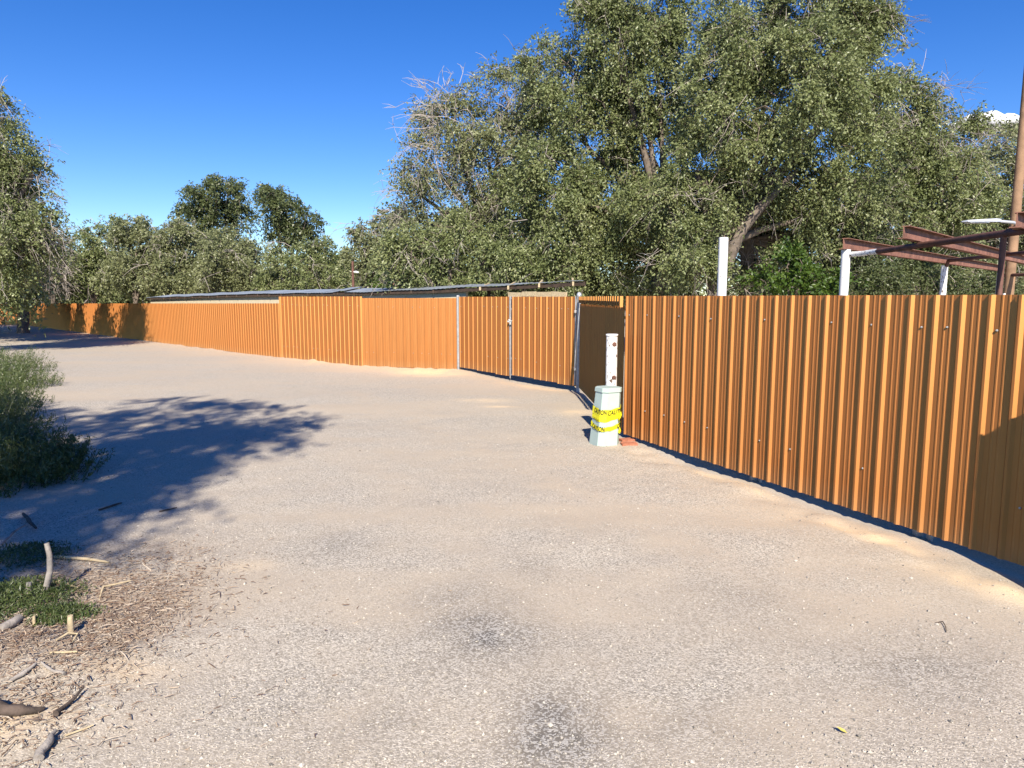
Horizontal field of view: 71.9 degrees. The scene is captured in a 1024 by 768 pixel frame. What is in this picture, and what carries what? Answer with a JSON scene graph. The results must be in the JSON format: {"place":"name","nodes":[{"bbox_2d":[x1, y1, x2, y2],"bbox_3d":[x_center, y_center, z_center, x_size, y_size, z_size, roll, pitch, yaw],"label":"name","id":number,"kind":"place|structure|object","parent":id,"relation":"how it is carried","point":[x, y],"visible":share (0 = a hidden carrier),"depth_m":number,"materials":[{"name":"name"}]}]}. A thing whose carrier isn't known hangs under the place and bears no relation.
{"place":"outdoors","nodes":[
{"label":"outdoors","id":0,"kind":"place"},
{"bbox_2d":[0,298,1023,767],"bbox_3d":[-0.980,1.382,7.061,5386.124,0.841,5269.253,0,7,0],"label":"ground","id":1,"kind":"structure","parent":0,"point":[128,398],"depth_m":4.84,"materials":[{"name":"beige gravel"}]},
{"bbox_2d":[0,304,17,324],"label":"corrugated fence","id":2,"kind":"object","parent":1,"relation":"on","point":[6,322],"visible":0.27,"depth_m":65.40,"materials":[{"name":"orange metal"}]},
{"bbox_2d":[0,614,22,630],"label":"log","id":3,"kind":"object","parent":1,"relation":"on","point":[12,622],"visible":0.98,"depth_m":4.14,"materials":[{"name":"grey wood"}]},
{"bbox_2d":[0,524,25,545],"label":"stick","id":4,"kind":"object","parent":1,"relation":"on","point":[4,540],"visible":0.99,"depth_m":5.73,"materials":[{"name":"grey wood"}]},
{"bbox_2d":[0,699,44,716],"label":"log","id":5,"kind":"object","parent":1,"relation":"on","point":[12,710],"visible":0.99,"depth_m":3.27,"materials":[{"name":"wood"}]},
{"bbox_2d":[8,662,36,682],"bbox_3d":[-2.489,1.472,3.593,0.027,0.041,0.146,3,7,20],"label":"stick","id":6,"kind":"object","parent":1,"relation":"on","point":[21,674],"visible":1,"depth_m":3.58,"materials":[{"name":"beige wood"}]},
{"bbox_2d":[0,362,54,410],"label":"weed bush","id":7,"kind":"object","parent":1,"relation":"on","point":[8,387],"visible":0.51,"depth_m":12.75,"materials":[{"name":"green plant"}]},
{"bbox_2d":[0,384,57,436],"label":"weed bush","id":8,"kind":"object","parent":1,"relation":"on","point":[16,412],"visible":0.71,"depth_m":10.14,"materials":[{"name":"green plant"}]},
{"bbox_2d":[26,582,31,595],"bbox_3d":[-3.180,1.375,4.645,0.040,0.142,0.037,0,7,0],"label":"stub","id":9,"kind":"object","parent":1,"relation":"on","point":[29,584],"visible":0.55,"depth_m":4.63,"materials":[{"name":"grey wood"}]},
{"bbox_2d":[22,512,36,528],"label":"stick","id":10,"kind":"object","parent":1,"relation":"on","point":[28,519],"visible":1,"depth_m":6.18,"materials":[{"name":"wood"}]},
{"bbox_2d":[0,343,60,371],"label":"weed bush","id":11,"kind":"object","parent":1,"relation":"on","point":[22,358],"visible":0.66,"depth_m":19.17,"materials":[{"name":"green plant"}]},
{"bbox_2d":[0,254,61,332],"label":"elm tree","id":12,"kind":"object","parent":1,"relation":"on","point":[23,328],"visible":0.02,"depth_m":45.63,"materials":[{"name":"green plant"}]},
{"bbox_2d":[0,356,65,390],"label":"weed bush","id":13,"kind":"object","parent":1,"relation":"on","point":[20,369],"visible":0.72,"depth_m":15.92,"materials":[{"name":"green plant"}]},
{"bbox_2d":[0,185,66,337],"bbox_3d":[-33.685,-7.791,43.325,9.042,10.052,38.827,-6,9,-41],"label":"elm tree","id":14,"kind":"object","parent":1,"relation":"on","point":[29,306],"visible":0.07,"depth_m":33.94,"materials":[{"name":"green plant"}]},
{"bbox_2d":[32,615,35,625],"bbox_3d":[-2.849,1.435,4.206,0.023,0.111,0.018,0,7,0],"label":"stub","id":15,"kind":"object","parent":1,"relation":"on","point":[33,619],"visible":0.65,"depth_m":4.20,"materials":[{"name":"brown wood"}]},
{"bbox_2d":[0,75,87,321],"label":"elm tree","id":16,"kind":"object","parent":1,"relation":"on","point":[19,170],"visible":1,"depth_m":26.11,"materials":[{"name":"green plant"}]},
{"bbox_2d":[33,729,56,761],"bbox_3d":[-2.040,1.582,3.089,0.050,0.053,0.180,-1,7,-10],"label":"stick","id":17,"kind":"object","parent":1,"relation":"on","point":[41,750],"visible":1,"depth_m":3.05,"materials":[{"name":"beige wood"}]},
{"bbox_2d":[40,542,52,593],"bbox_3d":[-3.112,1.261,4.674,0.130,0.416,0.053,-3,8,-22],"label":"stick","id":18,"kind":"object","parent":1,"relation":"on","point":[49,572],"visible":0.61,"depth_m":4.67,"materials":[{"name":"grey wood"}]},
{"bbox_2d":[40,661,65,674],"bbox_3d":[-2.380,1.471,3.647,0.186,0.037,0.027,3,8,23],"label":"stick","id":19,"kind":"object","parent":1,"relation":"on","point":[49,668],"visible":1,"depth_m":3.63,"materials":[{"name":"beige wood"}]},
{"bbox_2d":[0,539,109,626],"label":"grass","id":20,"kind":"structure","parent":1,"relation":"on","point":[7,594],"depth_m":4.56,"materials":[{"name":"green plant"}]},
{"bbox_2d":[0,411,114,497],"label":"weed bush","id":21,"kind":"object","parent":1,"relation":"on","point":[19,453],"visible":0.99,"depth_m":7.75,"materials":[{"name":"green plant"}]},
{"bbox_2d":[30,231,88,302],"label":"bare tree","id":22,"kind":"object","parent":1,"relation":"on","point":[53,286],"visible":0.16,"depth_m":60.95,"materials":[{"name":"green plant"}]},
{"bbox_2d":[49,651,76,653],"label":"stick","id":23,"kind":"object","parent":1,"relation":"on","point":[63,652],"visible":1,"depth_m":3.81,"materials":[{"name":"brown wood"}]},
{"bbox_2d":[34,231,97,302],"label":"elm tree","id":24,"kind":"object","parent":1,"relation":"on","point":[60,301],"visible":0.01,"depth_m":72.70,"materials":[{"name":"green plant"}]},
{"bbox_2d":[56,632,78,641],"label":"stick","id":25,"kind":"object","parent":1,"relation":"on","point":[65,634],"visible":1,"depth_m":3.97,"materials":[{"name":"brown wood"}]},
{"bbox_2d":[52,687,83,716],"bbox_3d":[-2.129,1.527,3.395,0.030,0.032,0.205,0,7,2],"label":"stick","id":26,"kind":"object","parent":1,"relation":"on","point":[57,712],"visible":1,"depth_m":3.36,"materials":[{"name":"wood"}]},
{"bbox_2d":[67,614,73,631],"bbox_3d":[-2.546,1.412,4.070,0.038,0.161,0.035,0,7,0],"label":"stub","id":27,"kind":"object","parent":1,"relation":"on","point":[70,622],"visible":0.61,"depth_m":4.05,"materials":[{"name":"brown wood"}]},
{"bbox_2d":[65,724,93,736],"bbox_3d":[-1.974,1.580,3.220,0.011,0.012,0.114,7,10,44],"label":"stick","id":28,"kind":"object","parent":1,"relation":"on","point":[73,732],"visible":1,"depth_m":3.21,"materials":[{"name":"brown wood"}]},
{"bbox_2d":[53,555,109,562],"bbox_3d":[-3.267,1.328,5.362,0.474,0.031,0.039,1,7,9],"label":"stick","id":29,"kind":"object","parent":1,"relation":"on","point":[82,558],"visible":0.97,"depth_m":5.36,"materials":[{"name":"brown wood"}]},
{"bbox_2d":[55,213,133,302],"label":"elm tree","id":30,"kind":"object","parent":1,"relation":"on","point":[93,252],"visible":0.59,"depth_m":62.26,"materials":[{"name":"green plant"}]},
{"bbox_2d":[39,245,149,302],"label":"elm tree","id":31,"kind":"object","parent":1,"relation":"on","point":[117,299],"visible":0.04,"depth_m":74.91,"materials":[{"name":"green plant"}]},
{"bbox_2d":[98,502,121,510],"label":"stick","id":32,"kind":"object","parent":1,"relation":"on","point":[112,505],"visible":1,"depth_m":6.79,"materials":[{"name":"wood"}]},
{"bbox_2d":[99,580,130,599],"bbox_3d":[-2.712,1.374,4.750,0.099,0.030,0.306,1,7,8],"label":"stick","id":33,"kind":"object","parent":1,"relation":"on","point":[109,585],"visible":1,"depth_m":4.78,"materials":[{"name":"brown wood"}]},
{"bbox_2d":[88,213,176,302],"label":"elm tree","id":34,"kind":"object","parent":1,"relation":"on","point":[128,235],"visible":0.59,"depth_m":56.17,"materials":[{"name":"green plant"}]},
{"bbox_2d":[96,244,185,302],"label":"elm tree","id":35,"kind":"object","parent":1,"relation":"on","point":[152,272],"depth_m":76.47,"materials":[{"name":"green plant"}]},
{"bbox_2d":[29,303,280,356],"bbox_3d":[-26.484,-4.067,44.141,0.090,2.286,56.516,-6,9,-42],"label":"corrugated fence","id":36,"kind":"object","parent":1,"relation":"on","point":[249,328],"visible":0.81,"depth_m":30.74,"materials":[{"name":"orange metal"}]},
{"bbox_2d":[122,210,232,299],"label":"elm tree","id":37,"kind":"object","parent":1,"relation":"on","point":[183,235],"visible":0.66,"depth_m":54.52,"materials":[{"name":"green plant"}]},
{"bbox_2d":[165,172,264,292],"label":"elm tree","id":38,"kind":"object","parent":1,"relation":"on","point":[211,207],"visible":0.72,"depth_m":58.82,"materials":[{"name":"green plant"}]},
{"bbox_2d":[0,530,451,767],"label":"wood chips","id":39,"kind":"object","parent":1,"relation":"on","point":[100,630],"visible":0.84,"depth_m":4.08,"materials":[{"name":"beige wood"}]},
{"bbox_2d":[187,217,287,293],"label":"elm tree","id":40,"kind":"object","parent":1,"relation":"on","point":[236,269],"visible":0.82,"depth_m":51.99,"materials":[{"name":"green plant"}]},
{"bbox_2d":[243,181,330,271],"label":"elm tree","id":41,"kind":"object","parent":1,"relation":"on","point":[277,202],"visible":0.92,"depth_m":58.06,"materials":[{"name":"green plant"}]},
{"bbox_2d":[246,230,359,296],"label":"elm tree","id":42,"kind":"object","parent":1,"relation":"on","point":[313,255],"visible":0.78,"depth_m":46.69,"materials":[{"name":"green plant"}]},
{"bbox_2d":[279,296,362,365],"bbox_3d":[-5.942,-1.555,21.877,4.491,2.298,0.176,6,9,41],"label":"corrugated fence","id":43,"kind":"object","parent":1,"relation":"on","point":[327,329],"visible":0.9,"depth_m":21.66,"materials":[{"name":"orange metal"}]},
{"bbox_2d":[308,245,360,291],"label":"elm tree","id":44,"kind":"object","parent":1,"relation":"on","point":[335,247],"visible":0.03,"depth_m":62.63,"materials":[{"name":"green plant"}]},
{"bbox_2d":[351,261,358,286],"bbox_3d":[-6.809,-3.354,30.790,0.347,3.967,0.134,2,7,17],"label":"wooden pole","id":45,"kind":"object","parent":1,"relation":"on","point":[353,271],"visible":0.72,"depth_m":30.59,"materials":[{"name":"brown wood"}]},
{"bbox_2d":[333,214,396,288],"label":"elm tree","id":46,"kind":"object","parent":1,"relation":"on","point":[358,232],"visible":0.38,"depth_m":40.59,"materials":[{"name":"green plant"}]},
{"bbox_2d":[147,278,584,367],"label":"shed","id":47,"kind":"structure","parent":1,"relation":"on","point":[271,296],"depth_m":25.12,"materials":[{"name":"metal"}]},
{"bbox_2d":[367,270,392,291],"bbox_3d":[-5.713,-3.457,32.698,1.906,3.671,1.291,-2,7,-19],"label":"leafy bush","id":48,"kind":"object","parent":1,"relation":"on","point":[378,282],"visible":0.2,"depth_m":32.51,"materials":[{"name":"green plant"}]},
{"bbox_2d":[346,201,468,287],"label":"elm tree","id":49,"kind":"object","parent":1,"relation":"on","point":[398,206],"visible":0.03,"depth_m":57.59,"materials":[{"name":"green plant"}]},
{"bbox_2d":[362,298,460,369],"bbox_3d":[-2.853,-1.304,19.938,3.080,2.232,0.160,2,7,19],"label":"corrugated fence","id":50,"kind":"object","parent":1,"relation":"on","point":[410,332],"visible":0.98,"depth_m":19.86,"materials":[{"name":"orange metal"}]},
{"bbox_2d":[456,295,459,369],"bbox_3d":[-1.480,-1.254,19.412,0.087,2.365,0.087,0,7,0],"label":"gate post","id":51,"kind":"object","parent":1,"relation":"on","point":[457,308],"visible":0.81,"depth_m":19.35,"materials":[{"name":"metal"}]},
{"bbox_2d":[459,296,511,375],"bbox_3d":[-0.723,-1.291,18.379,0.083,1.970,2.425,-5,9,-35],"label":"gate leaf","id":52,"kind":"object","parent":51,"relation":"attached to","point":[484,335],"visible":1,"depth_m":18.29,"materials":[{"name":"orange metal"}]},
{"bbox_2d":[372,34,588,279],"bbox_3d":[-1.303,-7.107,27.219,9.027,12.184,7.228,0,7,0],"label":"elm tree","id":53,"kind":"object","parent":1,"relation":"on","point":[467,154],"visible":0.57,"depth_m":26.31,"materials":[{"name":"green plant"}]},
{"bbox_2d":[358,200,610,304],"bbox_3d":[-0.861,-3.569,24.808,9.332,5.653,5.299,0,7,0],"label":"elm tree","id":54,"kind":"object","parent":1,"relation":"on","point":[516,261],"visible":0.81,"depth_m":23.90,"materials":[{"name":"green plant"}]},
{"bbox_2d":[446,201,528,296],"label":"elm tree","id":55,"kind":"object","parent":1,"relation":"on","point":[498,248],"depth_m":56.35,"materials":[{"name":"green plant"}]},
{"bbox_2d":[524,204,625,304],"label":"elm tree","id":56,"kind":"object","parent":1,"relation":"on","point":[594,269],"depth_m":54.31,"materials":[{"name":"green plant"}]},
{"bbox_2d":[574,292,581,391],"bbox_3d":[1.429,-0.786,15.369,0.152,2.420,0.109,0,7,0],"label":"gate post","id":57,"kind":"object","parent":1,"relation":"on","point":[577,311],"visible":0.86,"depth_m":15.32,"materials":[{"name":"metal"}]},
{"bbox_2d":[507,296,576,385],"bbox_3d":[0.701,-1.030,16.419,0.157,2.010,2.505,-5,9,-37],"label":"gate leaf","id":58,"kind":"object","parent":57,"relation":"attached to","point":[544,337],"visible":1,"depth_m":16.30,"materials":[{"name":"orange metal"}]},
{"bbox_2d":[474,0,712,306],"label":"elm tree","id":59,"kind":"object","parent":1,"relation":"on","point":[620,104],"visible":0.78,"depth_m":23.53,"materials":[{"name":"green plant"}]},
{"bbox_2d":[578,296,624,432],"bbox_3d":[1.509,-0.579,12.688,0.084,1.978,5.270,0,7,-1],"label":"corrugated fence","id":60,"kind":"object","parent":1,"relation":"on","point":[602,319],"visible":0.84,"depth_m":12.49,"materials":[{"name":"orange metal"}]},
{"bbox_2d":[589,385,621,446],"bbox_3d":[1.281,0.445,9.690,0.376,0.820,0.349,-3,8,-24],"label":"utility pedestal","id":61,"kind":"object","parent":1,"relation":"on","point":[607,397],"visible":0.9,"depth_m":9.55,"materials":[{"name":"white plastic"}]},
{"bbox_2d":[591,404,621,432],"bbox_3d":[1.290,0.462,9.680,0.368,0.419,0.362,-3,8,-23],"label":"caution tape","id":62,"kind":"object","parent":61,"relation":"attached to","point":[604,416],"visible":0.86,"depth_m":9.54,"materials":[{"name":"yellow plastic"}]},
{"bbox_2d":[606,334,617,385],"bbox_3d":[1.385,0.200,9.876,0.170,1.800,0.173,0,7,0],"label":"bollard","id":63,"kind":"object","parent":1,"relation":"on","point":[611,358],"visible":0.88,"depth_m":9.75,"materials":[{"name":"white metal"}]},
{"bbox_2d":[619,437,635,441],"bbox_3d":[1.620,0.793,9.910,0.220,0.058,0.104,-3,7,-20],"label":"brick","id":64,"kind":"object","parent":1,"relation":"on","point":[630,439],"visible":0.64,"depth_m":9.87,"materials":[{"name":"brick"}]},
{"bbox_2d":[620,442,637,445],"bbox_3d":[1.600,0.828,9.642,0.220,0.058,0.104,-1,7,-9],"label":"brick","id":65,"kind":"object","parent":1,"relation":"on","point":[629,443],"visible":0.79,"depth_m":9.60,"materials":[{"name":"brick"}]},
{"bbox_2d":[612,228,706,305],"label":"elm tree","id":66,"kind":"object","parent":1,"relation":"on","point":[675,293],"visible":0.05,"depth_m":54.59,"materials":[{"name":"green plant"}]},
{"bbox_2d":[717,237,727,295],"bbox_3d":[3.007,-0.520,10.213,0.132,3.146,0.131,0,7,0],"label":"pipe post","id":67,"kind":"object","parent":1,"relation":"on","point":[722,267],"visible":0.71,"depth_m":10.02,"materials":[{"name":"white metal"}]},
{"bbox_2d":[727,208,800,295],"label":"elm tree","id":68,"kind":"object","parent":1,"relation":"on","point":[755,259],"visible":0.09,"depth_m":52.11,"materials":[{"name":"green plant"}]},
{"bbox_2d":[602,0,931,295],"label":"elm tree","id":69,"kind":"object","parent":1,"relation":"on","point":[736,192],"visible":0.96,"depth_m":20.39,"materials":[{"name":"green plant"}]},
{"bbox_2d":[735,236,874,295],"bbox_3d":[6.725,-1.575,16.484,2.951,3.759,1.640,0,7,0],"label":"bright bush","id":70,"kind":"object","parent":1,"relation":"on","point":[800,273],"visible":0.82,"depth_m":16.20,"materials":[{"name":"green plant"}]},
{"bbox_2d":[702,168,930,295],"bbox_3d":[9.914,-3.806,23.527,7.610,6.449,4.311,2,7,13],"label":"elm tree","id":71,"kind":"object","parent":1,"relation":"on","point":[747,254],"visible":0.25,"depth_m":22.96,"materials":[{"name":"green plant"}]},
{"bbox_2d":[623,295,1023,565],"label":"corrugated fence","id":72,"kind":"object","parent":1,"relation":"on","point":[907,411],"visible":0.98,"depth_m":6.41,"materials":[{"name":"orange metal"}]},
{"bbox_2d":[808,216,902,293],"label":"elm tree","id":73,"kind":"object","parent":1,"relation":"on","point":[834,256],"visible":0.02,"depth_m":51.73,"materials":[{"name":"green plant"}]},
{"bbox_2d":[820,49,1015,294],"bbox_3d":[14.266,-6.272,25.269,7.319,11.045,5.514,0,7,0],"label":"elm tree","id":74,"kind":"object","parent":1,"relation":"on","point":[936,164],"visible":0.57,"depth_m":24.05,"materials":[{"name":"green plant"}]},
{"bbox_2d":[839,212,1023,294],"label":"steel frame","id":75,"kind":"object","parent":1,"relation":"on","point":[922,238],"visible":0.66,"depth_m":9.34,"materials":[{"name":"metal"}]},
{"bbox_2d":[848,252,1023,294],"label":"leafy bush","id":76,"kind":"object","parent":1,"relation":"on","point":[899,278],"visible":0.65,"depth_m":19.39,"materials":[{"name":"green plant"}]},
{"bbox_2d":[943,113,1023,294],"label":"elm tree","id":77,"kind":"object","parent":1,"relation":"on","point":[996,153],"visible":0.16,"depth_m":31.95,"materials":[{"name":"green plant"}]},
{"bbox_2d":[1003,70,1023,294],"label":"utility pole","id":78,"kind":"object","parent":1,"relation":"on","point":[1013,241],"visible":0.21,"depth_m":16.52,"materials":[{"name":"brown wood"}]},
{"bbox_2d":[961,218,1015,225],"bbox_3d":[11.138,-3.747,16.325,1.558,0.139,0.331,-1,7,-8],"label":"area light","id":79,"kind":"object","parent":78,"relation":"attached to","point":[979,221],"visible":0.84,"depth_m":16.17,"materials":[{"name":"silver metal"}]},
{"bbox_2d":[0,0,1023,295],"label":"sky","id":80,"kind":"structure","parent":0,"point":[143,99],"materials":[{"name":"blue"}]},
{"bbox_2d":[952,110,1018,131],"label":"cloud","id":81,"kind":"structure","parent":0,"point":[1011,117],"depth_m":1412.52,"materials":[{"name":"white"}]}
]}

